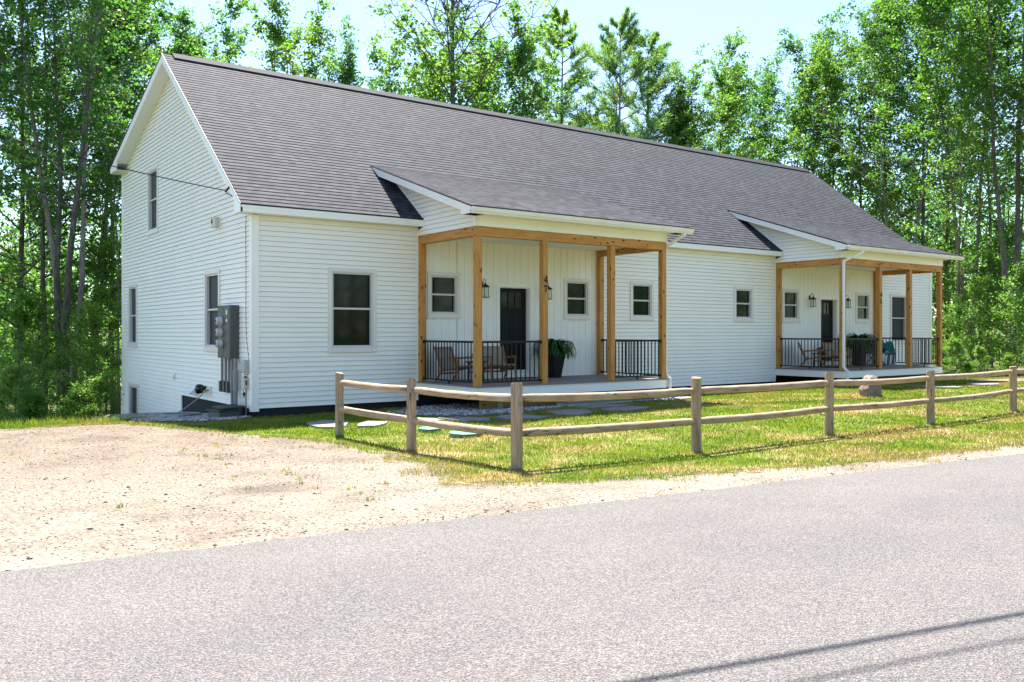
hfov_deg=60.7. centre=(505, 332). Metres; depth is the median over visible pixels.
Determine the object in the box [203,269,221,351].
window
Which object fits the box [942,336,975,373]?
bush
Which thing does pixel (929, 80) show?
maple tree
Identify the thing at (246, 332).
wall cable
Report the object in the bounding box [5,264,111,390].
sapling
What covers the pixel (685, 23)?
sky
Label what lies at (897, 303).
window
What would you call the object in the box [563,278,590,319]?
window
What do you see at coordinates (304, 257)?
house
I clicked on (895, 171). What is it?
maple tree
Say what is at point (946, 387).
stepping stone
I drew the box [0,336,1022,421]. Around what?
ground
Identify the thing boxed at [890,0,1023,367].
maple tree
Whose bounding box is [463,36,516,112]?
maple tree
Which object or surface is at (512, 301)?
door
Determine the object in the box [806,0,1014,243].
maple tree
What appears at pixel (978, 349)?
bush
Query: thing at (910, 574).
road
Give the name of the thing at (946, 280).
sapling
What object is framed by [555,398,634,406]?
porch steps
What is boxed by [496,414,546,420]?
stepping stone
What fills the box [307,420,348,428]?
stepping stone
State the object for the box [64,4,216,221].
maple tree
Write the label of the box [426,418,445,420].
stepping stone
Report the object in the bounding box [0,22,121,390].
maple tree
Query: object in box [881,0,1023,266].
maple tree
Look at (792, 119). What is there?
maple tree
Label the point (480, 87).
maple tree
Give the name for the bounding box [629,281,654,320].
window
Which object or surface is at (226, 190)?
service cable
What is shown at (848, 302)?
wall lantern
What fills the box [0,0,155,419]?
maple tree
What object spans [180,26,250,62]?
maple tree
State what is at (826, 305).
door
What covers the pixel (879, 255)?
covered porch
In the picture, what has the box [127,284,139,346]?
window
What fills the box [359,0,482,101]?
maple tree
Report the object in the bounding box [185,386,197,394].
vent hood
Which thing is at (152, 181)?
window
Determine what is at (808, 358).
lounge chair
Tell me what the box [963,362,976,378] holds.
shrub
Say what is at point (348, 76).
maple tree
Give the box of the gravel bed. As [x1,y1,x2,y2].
[386,398,689,415]
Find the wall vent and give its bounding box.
[211,216,220,228]
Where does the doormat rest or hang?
on the covered porch at (477, 212)
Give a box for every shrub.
[0,384,58,424]
[47,381,100,421]
[81,371,123,418]
[932,345,956,374]
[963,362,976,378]
[996,351,1016,376]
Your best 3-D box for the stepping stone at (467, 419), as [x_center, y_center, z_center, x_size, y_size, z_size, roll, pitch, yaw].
[-0.744,1.642,16.354,1.155,0.071,0.562,0,0,32]
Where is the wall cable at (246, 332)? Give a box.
[243,223,248,405]
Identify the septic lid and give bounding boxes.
[418,426,440,432]
[449,431,480,437]
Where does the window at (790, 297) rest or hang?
in the house
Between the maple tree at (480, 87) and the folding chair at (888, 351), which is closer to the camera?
the folding chair at (888, 351)
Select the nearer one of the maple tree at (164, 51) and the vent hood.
the vent hood
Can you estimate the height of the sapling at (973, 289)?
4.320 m
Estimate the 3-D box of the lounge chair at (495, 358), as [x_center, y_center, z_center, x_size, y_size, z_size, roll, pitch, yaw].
[-0.184,0.729,20.676,0.665,0.820,0.796,0,0,-24]
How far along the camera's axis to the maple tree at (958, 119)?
36.80 m
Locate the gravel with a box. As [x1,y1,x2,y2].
[89,384,885,421]
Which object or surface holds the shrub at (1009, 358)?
on the lawn at (757, 455)
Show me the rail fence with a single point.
(516, 398)
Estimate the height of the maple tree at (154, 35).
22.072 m
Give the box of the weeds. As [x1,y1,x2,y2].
[0,407,1023,507]
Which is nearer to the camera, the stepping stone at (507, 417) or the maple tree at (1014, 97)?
the stepping stone at (507, 417)
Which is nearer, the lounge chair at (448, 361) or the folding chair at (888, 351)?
the lounge chair at (448, 361)
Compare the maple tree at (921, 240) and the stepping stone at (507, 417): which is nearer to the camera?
the stepping stone at (507, 417)
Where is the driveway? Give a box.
[0,424,1023,571]
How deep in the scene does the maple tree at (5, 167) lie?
31.47 m
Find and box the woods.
[0,113,1023,399]
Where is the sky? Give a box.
[0,0,1023,337]
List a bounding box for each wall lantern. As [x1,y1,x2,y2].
[482,280,489,297]
[548,286,551,299]
[808,293,815,306]
[846,295,850,307]
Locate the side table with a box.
[812,353,826,366]
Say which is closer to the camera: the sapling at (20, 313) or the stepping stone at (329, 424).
the stepping stone at (329, 424)
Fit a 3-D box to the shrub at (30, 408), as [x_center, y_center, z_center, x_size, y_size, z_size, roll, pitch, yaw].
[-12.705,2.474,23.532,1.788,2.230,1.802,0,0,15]
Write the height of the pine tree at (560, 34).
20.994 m
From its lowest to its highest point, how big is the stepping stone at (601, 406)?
0.070 m
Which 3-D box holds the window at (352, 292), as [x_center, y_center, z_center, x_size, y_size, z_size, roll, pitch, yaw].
[-3.367,-0.482,19.128,1.180,1.832,0.133,0,0,-36]
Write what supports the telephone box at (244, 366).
attached to the house
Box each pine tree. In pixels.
[514,4,627,133]
[549,5,722,152]
[597,27,718,150]
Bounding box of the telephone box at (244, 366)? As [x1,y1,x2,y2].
[241,360,248,372]
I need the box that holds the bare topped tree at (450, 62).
[291,0,577,113]
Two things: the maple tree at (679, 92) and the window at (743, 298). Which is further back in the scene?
the maple tree at (679, 92)
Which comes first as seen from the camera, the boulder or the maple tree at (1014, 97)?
the boulder
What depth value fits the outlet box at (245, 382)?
17.93 m
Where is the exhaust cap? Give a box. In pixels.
[195,384,205,393]
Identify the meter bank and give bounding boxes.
[215,305,238,408]
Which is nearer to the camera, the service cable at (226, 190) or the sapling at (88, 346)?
the service cable at (226, 190)
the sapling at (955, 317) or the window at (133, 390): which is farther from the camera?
the sapling at (955, 317)
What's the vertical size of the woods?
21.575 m
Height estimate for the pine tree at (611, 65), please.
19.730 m
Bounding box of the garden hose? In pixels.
[155,393,202,416]
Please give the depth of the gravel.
18.45 m
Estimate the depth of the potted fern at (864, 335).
29.37 m
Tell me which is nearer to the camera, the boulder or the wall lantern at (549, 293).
the boulder
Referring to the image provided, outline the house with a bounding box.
[110,53,931,417]
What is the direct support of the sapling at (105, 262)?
on the ground at (10, 405)
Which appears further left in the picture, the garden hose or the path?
the garden hose
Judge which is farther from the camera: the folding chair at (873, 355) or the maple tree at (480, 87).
the maple tree at (480, 87)
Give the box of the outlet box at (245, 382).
[241,376,248,415]
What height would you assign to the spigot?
0.210 m
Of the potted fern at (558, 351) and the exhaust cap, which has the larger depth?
the potted fern at (558, 351)
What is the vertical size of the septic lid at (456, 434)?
0.098 m
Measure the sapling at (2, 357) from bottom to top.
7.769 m
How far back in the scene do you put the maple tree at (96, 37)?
30.28 m
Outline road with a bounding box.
[0,453,1023,681]
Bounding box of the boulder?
[858,375,881,396]
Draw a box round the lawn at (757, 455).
[4,360,1023,484]
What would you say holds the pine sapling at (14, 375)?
on the ground at (10, 405)
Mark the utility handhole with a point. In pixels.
(230, 410)
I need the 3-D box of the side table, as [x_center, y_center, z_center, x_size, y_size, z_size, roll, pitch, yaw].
[10.165,0.900,28.330,0.500,0.456,0.500,0,0,-36]
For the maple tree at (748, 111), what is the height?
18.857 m
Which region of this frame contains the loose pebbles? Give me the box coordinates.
[0,425,1021,571]
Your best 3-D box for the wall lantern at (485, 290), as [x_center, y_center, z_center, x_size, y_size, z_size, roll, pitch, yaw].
[-0.518,-1.064,21.043,0.170,0.458,0.255,0,0,-36]
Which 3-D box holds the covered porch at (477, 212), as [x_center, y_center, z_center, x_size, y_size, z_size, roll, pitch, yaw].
[0.648,-1.097,21.275,6.517,5.947,4.544,0,0,-36]
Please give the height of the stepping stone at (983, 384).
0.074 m
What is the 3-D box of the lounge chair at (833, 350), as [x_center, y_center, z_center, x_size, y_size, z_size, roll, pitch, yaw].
[10.808,0.729,28.534,0.665,0.820,0.796,0,0,-8]
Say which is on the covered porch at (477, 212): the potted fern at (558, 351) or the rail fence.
the potted fern at (558, 351)
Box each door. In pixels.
[500,288,525,369]
[821,300,832,359]
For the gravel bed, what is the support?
on the lawn at (757, 455)
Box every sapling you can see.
[0,243,62,398]
[0,288,89,418]
[0,360,48,423]
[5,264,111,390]
[49,299,121,418]
[51,236,121,411]
[925,237,981,351]
[932,293,980,365]
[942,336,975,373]
[943,216,1023,370]
[943,272,1022,371]
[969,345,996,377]
[983,261,1023,375]
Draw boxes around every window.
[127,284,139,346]
[128,382,138,413]
[146,164,158,235]
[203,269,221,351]
[327,267,376,352]
[427,271,460,317]
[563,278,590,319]
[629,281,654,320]
[733,286,753,321]
[782,288,799,321]
[855,292,870,322]
[889,293,905,343]
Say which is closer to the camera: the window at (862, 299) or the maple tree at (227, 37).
the window at (862, 299)
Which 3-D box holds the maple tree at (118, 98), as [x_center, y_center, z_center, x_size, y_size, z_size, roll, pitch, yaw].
[-14.156,-2.881,31.206,3.173,11.958,3.043,0,0,-11]
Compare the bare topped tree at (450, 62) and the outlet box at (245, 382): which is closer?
the outlet box at (245, 382)
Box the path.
[966,378,1023,381]
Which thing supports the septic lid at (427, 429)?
on the lawn at (757, 455)
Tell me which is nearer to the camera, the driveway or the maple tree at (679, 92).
the driveway
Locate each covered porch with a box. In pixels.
[370,165,694,408]
[727,210,963,379]
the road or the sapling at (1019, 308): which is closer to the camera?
the road
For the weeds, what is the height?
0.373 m
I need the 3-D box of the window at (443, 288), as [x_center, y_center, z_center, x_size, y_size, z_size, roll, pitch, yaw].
[-1.466,-0.872,20.518,0.920,1.082,0.133,0,0,-36]
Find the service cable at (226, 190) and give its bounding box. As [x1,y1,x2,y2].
[0,136,231,195]
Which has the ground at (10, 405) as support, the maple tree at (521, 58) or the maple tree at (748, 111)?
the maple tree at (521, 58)
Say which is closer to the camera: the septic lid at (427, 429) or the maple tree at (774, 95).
the septic lid at (427, 429)
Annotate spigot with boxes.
[201,386,211,395]
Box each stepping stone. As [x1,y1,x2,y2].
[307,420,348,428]
[357,421,387,427]
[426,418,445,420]
[438,417,489,422]
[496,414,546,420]
[547,409,591,415]
[576,404,627,408]
[602,406,647,411]
[920,386,962,388]
[966,382,998,385]
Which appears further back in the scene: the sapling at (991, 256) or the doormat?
the sapling at (991, 256)
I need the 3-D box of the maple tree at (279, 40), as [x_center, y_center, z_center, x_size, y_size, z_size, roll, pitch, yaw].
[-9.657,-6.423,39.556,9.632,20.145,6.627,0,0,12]
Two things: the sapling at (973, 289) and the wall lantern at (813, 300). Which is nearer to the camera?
the wall lantern at (813, 300)
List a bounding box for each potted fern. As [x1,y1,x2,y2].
[531,338,577,377]
[846,333,875,365]
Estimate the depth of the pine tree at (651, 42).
46.07 m
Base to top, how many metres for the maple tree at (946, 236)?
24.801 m
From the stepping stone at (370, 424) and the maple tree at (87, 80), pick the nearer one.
the stepping stone at (370, 424)
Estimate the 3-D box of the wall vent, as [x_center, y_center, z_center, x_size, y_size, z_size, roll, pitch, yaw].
[-6.458,-2.448,19.459,0.118,0.270,0.360,0,0,-36]
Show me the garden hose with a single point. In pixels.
(179, 413)
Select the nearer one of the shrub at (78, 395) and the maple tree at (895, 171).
the shrub at (78, 395)
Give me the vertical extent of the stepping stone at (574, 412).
0.070 m
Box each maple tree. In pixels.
[0,0,78,307]
[0,0,121,416]
[0,0,142,412]
[0,0,154,420]
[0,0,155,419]
[0,0,170,414]
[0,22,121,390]
[7,0,222,419]
[47,0,211,311]
[60,83,137,413]
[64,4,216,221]
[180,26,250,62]
[188,0,255,66]
[231,0,341,81]
[302,11,401,92]
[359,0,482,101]
[456,23,532,113]
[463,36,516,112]
[472,0,598,123]
[636,75,718,150]
[659,27,768,157]
[699,33,770,156]
[709,3,908,194]
[712,60,802,167]
[734,45,847,189]
[757,32,908,220]
[788,14,951,273]
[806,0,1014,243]
[814,0,976,235]
[837,0,1023,376]
[840,0,1014,267]
[857,0,1023,365]
[872,0,1023,372]
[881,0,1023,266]
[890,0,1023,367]
[904,36,1006,373]
[957,1,1023,172]
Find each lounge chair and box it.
[434,346,472,382]
[484,346,515,380]
[797,342,823,367]
[822,342,851,366]
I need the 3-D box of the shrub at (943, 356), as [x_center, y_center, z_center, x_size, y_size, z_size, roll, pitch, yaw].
[17.943,1.181,36.035,1.144,1.416,1.136,0,0,-6]
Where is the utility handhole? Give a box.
[206,404,244,416]
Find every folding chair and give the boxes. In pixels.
[866,349,883,364]
[875,340,894,364]
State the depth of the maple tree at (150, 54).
34.31 m
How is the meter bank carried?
attached to the house
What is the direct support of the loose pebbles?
on the driveway
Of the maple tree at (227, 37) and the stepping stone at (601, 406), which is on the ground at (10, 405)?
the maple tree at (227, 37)
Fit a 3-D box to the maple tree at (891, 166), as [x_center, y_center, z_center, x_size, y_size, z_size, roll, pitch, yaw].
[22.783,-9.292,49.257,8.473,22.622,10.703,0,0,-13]
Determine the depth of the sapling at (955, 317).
36.87 m
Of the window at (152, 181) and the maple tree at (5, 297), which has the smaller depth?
the window at (152, 181)
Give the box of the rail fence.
[335,366,1023,469]
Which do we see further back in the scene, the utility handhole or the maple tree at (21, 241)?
the maple tree at (21, 241)
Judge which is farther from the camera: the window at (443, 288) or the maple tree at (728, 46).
the maple tree at (728, 46)
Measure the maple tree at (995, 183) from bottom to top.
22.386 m
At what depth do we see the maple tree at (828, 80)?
48.61 m
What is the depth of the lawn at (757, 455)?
14.10 m
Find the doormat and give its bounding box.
[507,377,537,378]
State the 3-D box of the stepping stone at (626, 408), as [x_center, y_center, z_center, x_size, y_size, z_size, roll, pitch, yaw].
[2.517,1.598,18.121,0.634,0.069,1.194,0,0,41]

